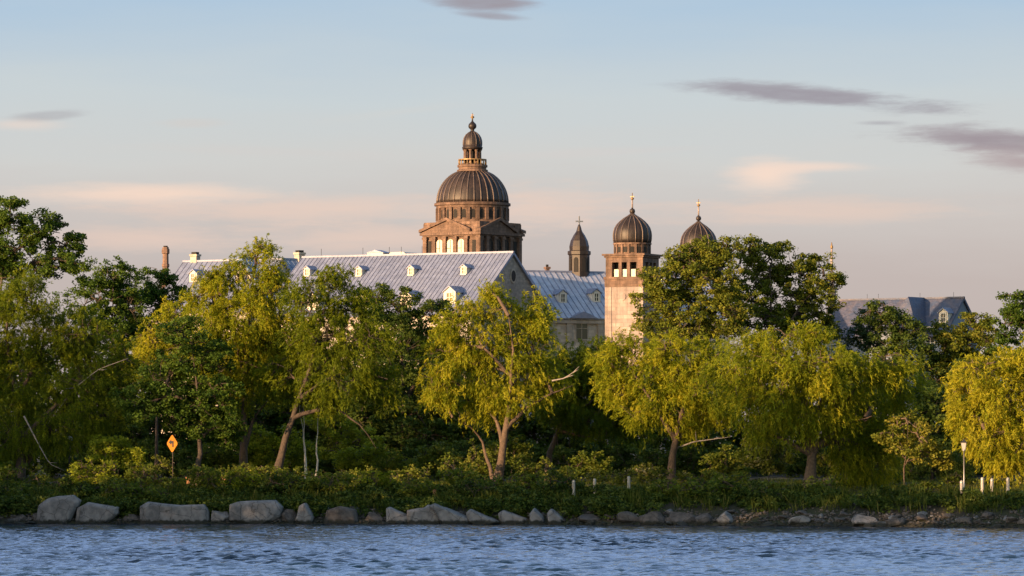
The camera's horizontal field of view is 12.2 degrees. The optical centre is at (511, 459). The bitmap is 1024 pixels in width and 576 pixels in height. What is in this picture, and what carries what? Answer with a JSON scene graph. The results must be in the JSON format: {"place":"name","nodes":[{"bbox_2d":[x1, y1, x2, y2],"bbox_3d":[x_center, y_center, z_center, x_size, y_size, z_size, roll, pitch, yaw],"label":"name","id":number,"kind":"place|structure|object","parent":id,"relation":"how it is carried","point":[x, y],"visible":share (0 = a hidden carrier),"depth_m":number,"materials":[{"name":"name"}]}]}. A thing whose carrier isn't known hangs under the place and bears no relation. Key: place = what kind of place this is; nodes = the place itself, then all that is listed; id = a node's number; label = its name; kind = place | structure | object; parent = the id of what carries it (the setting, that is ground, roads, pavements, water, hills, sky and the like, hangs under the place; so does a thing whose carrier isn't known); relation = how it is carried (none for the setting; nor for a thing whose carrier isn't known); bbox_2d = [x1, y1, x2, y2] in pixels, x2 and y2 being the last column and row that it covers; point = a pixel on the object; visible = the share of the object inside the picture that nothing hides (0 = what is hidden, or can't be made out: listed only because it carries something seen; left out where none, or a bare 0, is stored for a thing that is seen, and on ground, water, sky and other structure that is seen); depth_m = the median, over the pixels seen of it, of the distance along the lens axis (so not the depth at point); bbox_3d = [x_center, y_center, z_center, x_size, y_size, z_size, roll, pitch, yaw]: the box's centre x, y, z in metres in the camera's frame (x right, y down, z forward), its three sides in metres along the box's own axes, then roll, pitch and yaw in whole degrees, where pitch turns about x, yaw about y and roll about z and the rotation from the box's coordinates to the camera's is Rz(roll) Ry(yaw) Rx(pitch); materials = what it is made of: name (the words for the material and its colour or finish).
{"place":"outdoors","nodes":[
{"label":"outdoors","id":0,"kind":"place"},
{"bbox_2d":[0,524,1023,575],"bbox_3d":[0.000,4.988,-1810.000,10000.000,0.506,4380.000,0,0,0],"label":"river","id":1,"kind":"structure","parent":0,"point":[309,550],"depth_m":259.34,"materials":[{"name":"blue liquid"}]},
{"bbox_2d":[0,459,1023,527],"bbox_3d":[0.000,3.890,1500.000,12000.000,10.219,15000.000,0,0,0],"label":"ground","id":2,"kind":"structure","parent":0,"point":[858,509],"depth_m":360.84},
{"bbox_2d":[0,460,50,487],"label":"bush","id":3,"kind":"object","parent":2,"relation":"on","point":[12,476],"visible":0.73,"depth_m":379.95,"materials":[{"name":"green plant"}]},
{"bbox_2d":[0,341,72,477],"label":"shade tree","id":4,"kind":"object","parent":2,"relation":"on","point":[39,405],"visible":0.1,"depth_m":423.71,"materials":[{"name":"green plant"}]},
{"bbox_2d":[0,195,97,323],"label":"maple tree","id":5,"kind":"object","parent":2,"relation":"on","point":[44,265],"visible":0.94,"depth_m":429.19,"materials":[{"name":"green plant"}]},
{"bbox_2d":[36,495,80,523],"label":"rock","id":6,"kind":"object","parent":2,"relation":"on","point":[58,509],"visible":0.79,"depth_m":369.01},
{"bbox_2d":[35,448,94,478],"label":"understory bush","id":7,"kind":"object","parent":2,"relation":"on","point":[51,470],"visible":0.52,"depth_m":414.61,"materials":[{"name":"green plant"}]},
{"bbox_2d":[0,263,157,482],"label":"willow tree","id":8,"kind":"object","parent":2,"relation":"on","point":[21,442],"visible":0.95,"depth_m":392.76,"materials":[{"name":"green plant"}]},
{"bbox_2d":[67,456,122,485],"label":"bank bush","id":9,"kind":"object","parent":2,"relation":"on","point":[75,466],"visible":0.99,"depth_m":376.79,"materials":[{"name":"green plant"}]},
{"bbox_2d":[75,502,120,523],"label":"rock","id":10,"kind":"object","parent":2,"relation":"on","point":[89,512],"visible":0.75,"depth_m":368.87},
{"bbox_2d":[50,255,158,375],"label":"maple tree","id":11,"kind":"object","parent":2,"relation":"on","point":[114,283],"visible":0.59,"depth_m":449.06,"materials":[{"name":"green plant"}]},
{"bbox_2d":[52,354,165,477],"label":"shade tree","id":12,"kind":"object","parent":2,"relation":"on","point":[134,428],"visible":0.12,"depth_m":422.60,"materials":[{"name":"green plant"}]},
{"bbox_2d":[86,434,147,481],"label":"bush","id":13,"kind":"object","parent":2,"relation":"on","point":[123,447],"visible":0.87,"depth_m":385.32,"materials":[{"name":"green plant"}]},
{"bbox_2d":[100,476,153,499],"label":"bank shrub","id":14,"kind":"object","parent":2,"relation":"on","point":[117,488],"visible":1,"depth_m":372.83,"materials":[{"name":"green plant"}]},
{"bbox_2d":[85,361,186,477],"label":"shade tree","id":15,"kind":"object","parent":2,"relation":"on","point":[167,436],"visible":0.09,"depth_m":427.28,"materials":[{"name":"green plant"}]},
{"bbox_2d":[122,461,160,490],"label":"bank bush","id":16,"kind":"object","parent":2,"relation":"on","point":[139,473],"visible":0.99,"depth_m":375.70,"materials":[{"name":"green plant"}]},
{"bbox_2d":[127,481,175,501],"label":"bank shrub","id":17,"kind":"object","parent":2,"relation":"on","point":[147,491],"visible":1,"depth_m":372.64,"materials":[{"name":"green plant"}]},
{"bbox_2d":[108,266,195,434],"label":"maple tree","id":18,"kind":"object","parent":2,"relation":"on","point":[163,276],"visible":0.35,"depth_m":454.31,"materials":[{"name":"green plant"}]},
{"bbox_2d":[126,438,188,477],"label":"understory bush","id":19,"kind":"object","parent":2,"relation":"on","point":[165,453],"visible":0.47,"depth_m":418.03,"materials":[{"name":"green plant"}]},
{"bbox_2d":[118,294,199,480],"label":"willow tree","id":20,"kind":"object","parent":2,"relation":"on","point":[144,351],"visible":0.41,"depth_m":411.27,"materials":[{"name":"green plant"}]},
{"bbox_2d":[140,502,209,523],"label":"rock","id":21,"kind":"object","parent":2,"relation":"on","point":[154,512],"visible":0.79,"depth_m":368.41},
{"bbox_2d":[106,314,248,484],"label":"maple tree","id":22,"kind":"object","parent":2,"relation":"on","point":[200,410],"visible":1,"depth_m":387.67,"materials":[{"name":"green plant"}]},
{"bbox_2d":[139,373,240,477],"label":"shade tree","id":23,"kind":"object","parent":2,"relation":"on","point":[192,444],"visible":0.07,"depth_m":428.54,"materials":[{"name":"green plant"}]},
{"bbox_2d":[174,464,221,490],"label":"bank bush","id":24,"kind":"object","parent":2,"relation":"on","point":[188,475],"visible":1,"depth_m":374.64,"materials":[{"name":"green plant"}]},
{"bbox_2d":[176,446,236,475],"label":"understory bush","id":25,"kind":"object","parent":2,"relation":"on","point":[190,461],"visible":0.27,"depth_m":415.31,"materials":[{"name":"green plant"}]},
{"bbox_2d":[192,442,237,470],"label":"bush","id":26,"kind":"object","parent":2,"relation":"on","point":[220,453],"visible":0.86,"depth_m":401.75,"materials":[{"name":"green plant"}]},
{"bbox_2d":[148,252,291,462],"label":"convent annexe","id":27,"kind":"structure","parent":2,"relation":"on","point":[187,271],"depth_m":603.75,"materials":[{"name":"metal"}]},
{"bbox_2d":[166,233,306,474],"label":"willow tree","id":28,"kind":"object","parent":2,"relation":"on","point":[252,341],"visible":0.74,"depth_m":394.64,"materials":[{"name":"green plant"}]},
{"bbox_2d":[186,339,286,473],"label":"shade tree","id":29,"kind":"object","parent":2,"relation":"on","point":[271,426],"visible":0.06,"depth_m":434.37,"materials":[{"name":"green plant"}]},
{"bbox_2d":[210,466,263,491],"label":"bank bush","id":30,"kind":"object","parent":2,"relation":"on","point":[242,472],"visible":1,"depth_m":374.62,"materials":[{"name":"green plant"}]},
{"bbox_2d":[215,422,289,478],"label":"maple sapling","id":31,"kind":"object","parent":2,"relation":"on","point":[262,434],"visible":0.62,"depth_m":402.65,"materials":[{"name":"green plant"}]},
{"bbox_2d":[226,462,282,481],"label":"bush","id":32,"kind":"object","parent":2,"relation":"on","point":[259,469],"visible":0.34,"depth_m":382.67,"materials":[{"name":"green plant"}]},
{"bbox_2d":[229,500,283,523],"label":"rock","id":33,"kind":"object","parent":2,"relation":"on","point":[256,512],"visible":0.88,"depth_m":368.03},
{"bbox_2d":[237,436,290,467],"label":"bush","id":34,"kind":"object","parent":2,"relation":"on","point":[259,456],"visible":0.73,"depth_m":401.37,"materials":[{"name":"green plant"}]},
{"bbox_2d":[239,250,305,297],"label":"convent cross wing","id":35,"kind":"structure","parent":2,"relation":"on","point":[294,261],"depth_m":604.53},
{"bbox_2d":[258,471,307,494],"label":"bank shrub","id":36,"kind":"object","parent":2,"relation":"on","point":[284,487],"visible":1,"depth_m":373.14,"materials":[{"name":"green plant"}]},
{"bbox_2d":[247,354,319,463],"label":"shade tree","id":37,"kind":"object","parent":2,"relation":"on","point":[297,424],"visible":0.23,"depth_m":437.98,"materials":[{"name":"green plant"}]},
{"bbox_2d":[277,423,321,478],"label":"bush","id":38,"kind":"object","parent":2,"relation":"on","point":[296,445],"visible":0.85,"depth_m":404.48,"materials":[{"name":"green plant"}]},
{"bbox_2d":[269,354,364,474],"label":"shade tree","id":39,"kind":"object","parent":2,"relation":"on","point":[276,419],"visible":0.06,"depth_m":437.92,"materials":[{"name":"green plant"}]},
{"bbox_2d":[303,469,353,492],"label":"bank bush","id":40,"kind":"object","parent":2,"relation":"on","point":[313,480],"visible":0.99,"depth_m":373.94,"materials":[{"name":"green plant"}]},
{"bbox_2d":[249,263,409,478],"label":"willow tree","id":41,"kind":"object","parent":2,"relation":"on","point":[313,340],"visible":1,"depth_m":390.11,"materials":[{"name":"green plant"}]},
{"bbox_2d":[303,445,363,474],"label":"understory bush","id":42,"kind":"object","parent":2,"relation":"on","point":[324,466],"visible":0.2,"depth_m":421.71,"materials":[{"name":"green plant"}]},
{"bbox_2d":[324,506,357,523],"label":"rock","id":43,"kind":"object","parent":2,"relation":"on","point":[342,515],"visible":0.69,"depth_m":367.51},
{"bbox_2d":[300,404,385,470],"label":"maple sapling","id":44,"kind":"object","parent":2,"relation":"on","point":[352,431],"visible":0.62,"depth_m":415.48,"materials":[{"name":"green plant"}]},
{"bbox_2d":[332,442,390,471],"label":"bush","id":45,"kind":"object","parent":2,"relation":"on","point":[366,459],"visible":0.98,"depth_m":403.38,"materials":[{"name":"green plant"}]},
{"bbox_2d":[311,373,415,474],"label":"shade tree","id":46,"kind":"object","parent":2,"relation":"on","point":[390,432],"visible":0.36,"depth_m":430.31,"materials":[{"name":"green plant"}]},
{"bbox_2d":[350,470,399,491],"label":"bank bush","id":47,"kind":"object","parent":2,"relation":"on","point":[381,478],"visible":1,"depth_m":373.90,"materials":[{"name":"green plant"}]},
{"bbox_2d":[370,448,426,480],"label":"bush","id":48,"kind":"object","parent":2,"relation":"on","point":[394,464],"visible":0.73,"depth_m":401.89,"materials":[{"name":"green plant"}]},
{"bbox_2d":[265,247,550,379],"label":"convent wing","id":49,"kind":"structure","parent":2,"relation":"on","point":[435,276],"depth_m":570.10,"materials":[{"name":"metal"}]},
{"bbox_2d":[386,462,434,483],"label":"bush","id":50,"kind":"object","parent":2,"relation":"on","point":[417,474],"visible":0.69,"depth_m":384.65,"materials":[{"name":"green plant"}]},
{"bbox_2d":[339,282,486,459],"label":"dark tree","id":51,"kind":"object","parent":2,"relation":"on","point":[408,330],"visible":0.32,"depth_m":439.07,"materials":[{"name":"green plant"}]},
{"bbox_2d":[396,478,438,493],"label":"bank bush","id":52,"kind":"object","parent":2,"relation":"on","point":[413,487],"visible":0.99,"depth_m":371.78,"materials":[{"name":"green plant"}]},
{"bbox_2d":[407,505,440,523],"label":"rock","id":53,"kind":"object","parent":2,"relation":"on","point":[425,515],"visible":0.7,"depth_m":367.14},
{"bbox_2d":[413,437,463,480],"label":"bush","id":54,"kind":"object","parent":2,"relation":"on","point":[427,457],"visible":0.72,"depth_m":403.69,"materials":[{"name":"green plant"}]},
{"bbox_2d":[398,358,496,475],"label":"shade tree","id":55,"kind":"object","parent":2,"relation":"on","point":[433,428],"visible":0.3,"depth_m":427.13,"materials":[{"name":"green plant"}]},
{"bbox_2d":[430,503,470,523],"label":"rock","id":56,"kind":"object","parent":2,"relation":"on","point":[445,515],"visible":0.72,"depth_m":366.62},
{"bbox_2d":[436,463,478,487],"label":"bank shrub","id":57,"kind":"object","parent":2,"relation":"on","point":[453,475],"visible":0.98,"depth_m":373.14,"materials":[{"name":"green plant"}]},
{"bbox_2d":[437,452,481,479],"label":"bush","id":58,"kind":"object","parent":2,"relation":"on","point":[446,459],"visible":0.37,"depth_m":387.90,"materials":[{"name":"green plant"}]},
{"bbox_2d":[419,113,525,263],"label":"domed chapel","id":59,"kind":"structure","parent":2,"relation":"on","point":[472,204],"depth_m":621.26,"materials":[{"name":"metal"}]},
{"bbox_2d":[448,477,500,500],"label":"bank bush","id":60,"kind":"object","parent":2,"relation":"on","point":[480,486],"visible":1,"depth_m":370.95,"materials":[{"name":"green plant"}]},
{"bbox_2d":[466,509,499,524],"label":"rock","id":61,"kind":"object","parent":2,"relation":"on","point":[475,517],"visible":0.9,"depth_m":366.47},
{"bbox_2d":[464,438,508,478],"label":"bush","id":62,"kind":"object","parent":2,"relation":"on","point":[494,459],"visible":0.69,"depth_m":397.85,"materials":[{"name":"green plant"}]},
{"bbox_2d":[410,274,580,482],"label":"willow tree","id":63,"kind":"object","parent":2,"relation":"on","point":[447,393],"visible":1,"depth_m":391.08,"materials":[{"name":"green plant"}]},
{"bbox_2d":[486,434,533,479],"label":"bush","id":64,"kind":"object","parent":2,"relation":"on","point":[517,448],"visible":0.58,"depth_m":401.69,"materials":[{"name":"green plant"}]},
{"bbox_2d":[0,476,1023,520],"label":"creeper cover","id":65,"kind":"object","parent":2,"relation":"on","point":[604,503],"visible":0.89,"depth_m":368.56,"materials":[{"name":"green plant"}]},
{"bbox_2d":[0,480,1023,515],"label":"weeds","id":66,"kind":"object","parent":2,"relation":"on","point":[751,502],"visible":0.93,"depth_m":364.54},
{"bbox_2d":[0,501,1023,527],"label":"rubble","id":67,"kind":"object","parent":2,"relation":"on","point":[740,517],"visible":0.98,"depth_m":358.96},
{"bbox_2d":[1,475,1023,499],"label":"grass","id":68,"kind":"structure","parent":2,"relation":"on","point":[779,480],"depth_m":389.33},
{"bbox_2d":[496,469,545,488],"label":"bank bush","id":69,"kind":"object","parent":2,"relation":"on","point":[533,478],"visible":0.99,"depth_m":373.64,"materials":[{"name":"green plant"}]},
{"bbox_2d":[504,439,555,475],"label":"understory bush","id":70,"kind":"object","parent":2,"relation":"on","point":[538,451],"visible":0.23,"depth_m":424.02,"materials":[{"name":"green plant"}]},
{"bbox_2d":[510,454,554,480],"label":"bush","id":71,"kind":"object","parent":2,"relation":"on","point":[533,468],"visible":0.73,"depth_m":392.93,"materials":[{"name":"green plant"}]},
{"bbox_2d":[479,371,593,475],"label":"shade tree","id":72,"kind":"object","parent":2,"relation":"on","point":[531,425],"visible":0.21,"depth_m":439.47,"materials":[{"name":"green plant"}]},
{"bbox_2d":[534,467,585,493],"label":"bank shrub","id":73,"kind":"object","parent":2,"relation":"on","point":[562,483],"visible":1,"depth_m":370.52,"materials":[{"name":"green plant"}]},
{"bbox_2d":[542,441,603,476],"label":"understory bush","id":74,"kind":"object","parent":2,"relation":"on","point":[557,459],"visible":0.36,"depth_m":421.57,"materials":[{"name":"green plant"}]},
{"bbox_2d":[557,450,614,478],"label":"bush","id":75,"kind":"object","parent":2,"relation":"on","point":[593,463],"visible":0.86,"depth_m":399.65,"materials":[{"name":"green plant"}]},
{"bbox_2d":[534,334,658,479],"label":"willow tree","id":76,"kind":"object","parent":2,"relation":"on","point":[575,412],"visible":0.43,"depth_m":404.77,"materials":[{"name":"green plant"}]},
{"bbox_2d":[580,467,637,486],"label":"bush","id":77,"kind":"object","parent":2,"relation":"on","point":[618,478],"visible":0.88,"depth_m":379.83,"materials":[{"name":"green plant"}]},
{"bbox_2d":[595,436,648,476],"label":"understory bush","id":78,"kind":"object","parent":2,"relation":"on","point":[621,462],"visible":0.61,"depth_m":423.15,"materials":[{"name":"green plant"}]},
{"bbox_2d":[580,366,670,472],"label":"shade tree","id":79,"kind":"object","parent":2,"relation":"on","point":[662,443],"visible":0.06,"depth_m":439.25,"materials":[{"name":"green plant"}]},
{"bbox_2d":[526,216,728,443],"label":"church nave","id":80,"kind":"structure","parent":2,"relation":"on","point":[576,291],"depth_m":582.85,"materials":[{"name":"metal"}]},
{"bbox_2d":[602,193,662,370],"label":"bell tower","id":81,"kind":"structure","parent":2,"relation":"on","point":[632,237],"depth_m":563.28,"materials":[{"name":"stone"}]},
{"bbox_2d":[631,461,674,484],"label":"bush","id":82,"kind":"object","parent":2,"relation":"on","point":[641,478],"visible":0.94,"depth_m":383.81,"materials":[{"name":"green plant"}]},
{"bbox_2d":[638,442,696,476],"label":"understory bush","id":83,"kind":"object","parent":2,"relation":"on","point":[658,461],"visible":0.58,"depth_m":417.88,"materials":[{"name":"green plant"}]},
{"bbox_2d":[583,323,768,484],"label":"willow tree","id":84,"kind":"object","parent":2,"relation":"on","point":[673,376],"visible":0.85,"depth_m":387.11,"materials":[{"name":"green plant"}]},
{"bbox_2d":[628,373,747,475],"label":"shade tree","id":85,"kind":"object","parent":2,"relation":"on","point":[712,445],"visible":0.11,"depth_m":428.71,"materials":[{"name":"green plant"}]},
{"bbox_2d":[627,234,766,365],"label":"olive tree","id":86,"kind":"object","parent":2,"relation":"on","point":[707,264],"visible":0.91,"depth_m":438.89,"materials":[{"name":"green plant"}]},
{"bbox_2d":[680,199,722,289],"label":"bell tower","id":87,"kind":"structure","parent":2,"relation":"on","point":[697,228],"depth_m":597.85,"materials":[{"name":"metal"}]},
{"bbox_2d":[676,439,738,477],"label":"understory bush","id":88,"kind":"object","parent":2,"relation":"on","point":[696,457],"visible":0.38,"depth_m":416.97,"materials":[{"name":"green plant"}]},
{"bbox_2d":[677,474,737,498],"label":"bank shrub","id":89,"kind":"object","parent":2,"relation":"on","point":[692,485],"visible":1,"depth_m":364.20,"materials":[{"name":"green plant"}]},
{"bbox_2d":[698,444,750,479],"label":"bush","id":90,"kind":"object","parent":2,"relation":"on","point":[717,458],"visible":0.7,"depth_m":397.75,"materials":[{"name":"green plant"}]},
{"bbox_2d":[703,469,749,492],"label":"bank shrub","id":91,"kind":"object","parent":2,"relation":"on","point":[725,481],"visible":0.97,"depth_m":365.14,"materials":[{"name":"green plant"}]},
{"bbox_2d":[691,354,801,474],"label":"shade tree","id":92,"kind":"object","parent":2,"relation":"on","point":[738,439],"visible":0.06,"depth_m":431.31,"materials":[{"name":"green plant"}]},
{"bbox_2d":[735,421,798,481],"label":"bush","id":93,"kind":"object","parent":2,"relation":"on","point":[780,468],"visible":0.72,"depth_m":379.77,"materials":[{"name":"green plant"}]},
{"bbox_2d":[722,233,848,470],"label":"olive tree","id":94,"kind":"object","parent":2,"relation":"on","point":[808,302],"visible":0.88,"depth_m":445.23,"materials":[{"name":"green plant"}]},
{"bbox_2d":[780,450,833,477],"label":"understory bush","id":95,"kind":"object","parent":2,"relation":"on","point":[796,467],"visible":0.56,"depth_m":414.82,"materials":[{"name":"green plant"}]},
{"bbox_2d":[698,315,936,488],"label":"willow tree","id":96,"kind":"object","parent":2,"relation":"on","point":[843,413],"visible":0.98,"depth_m":372.03,"materials":[{"name":"green plant"}]},
{"bbox_2d":[832,308,890,419],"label":"evergreen tree","id":97,"kind":"object","parent":2,"relation":"on","point":[861,332],"visible":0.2,"depth_m":451.28,"materials":[{"name":"leaves"},{"name":"dark bark"}]},
{"bbox_2d":[851,298,945,434],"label":"background tree","id":98,"kind":"object","parent":2,"relation":"on","point":[901,335],"visible":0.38,"depth_m":445.07,"materials":[{"name":"green plant"}]},
{"bbox_2d":[823,292,979,425],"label":"slate roofed hall","id":99,"kind":"structure","parent":2,"relation":"on","point":[926,310],"depth_m":600.72,"materials":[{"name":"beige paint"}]},
{"bbox_2d":[870,408,957,484],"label":"young tree","id":100,"kind":"object","parent":2,"relation":"on","point":[905,442],"visible":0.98,"depth_m":366.82,"materials":[{"name":"green plant"}]},
{"bbox_2d":[886,434,980,481],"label":"bush","id":101,"kind":"object","parent":2,"relation":"on","point":[920,471],"visible":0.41,"depth_m":397.89,"materials":[{"name":"green plant"}]},
{"bbox_2d":[892,376,992,475],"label":"shade tree","id":102,"kind":"object","parent":2,"relation":"on","point":[930,410],"visible":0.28,"depth_m":419.06,"materials":[{"name":"green plant"}]},
{"bbox_2d":[923,312,1003,405],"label":"background tree","id":103,"kind":"object","parent":2,"relation":"on","point":[964,343],"visible":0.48,"depth_m":447.32,"materials":[{"name":"green plant"}]},
{"bbox_2d":[934,330,1023,488],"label":"willow tree","id":104,"kind":"object","parent":2,"relation":"on","point":[1007,457],"visible":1,"depth_m":364.85,"materials":[{"name":"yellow plant"}]},
{"bbox_2d":[985,289,1023,410],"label":"background tree","id":105,"kind":"object","parent":2,"relation":"on","point":[1013,313],"visible":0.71,"depth_m":437.54,"materials":[{"name":"green plant"}]},
{"bbox_2d":[0,0,1023,436],"label":"sky","id":106,"kind":"structure","parent":0,"point":[889,133],"materials":[{"name":"blue"}]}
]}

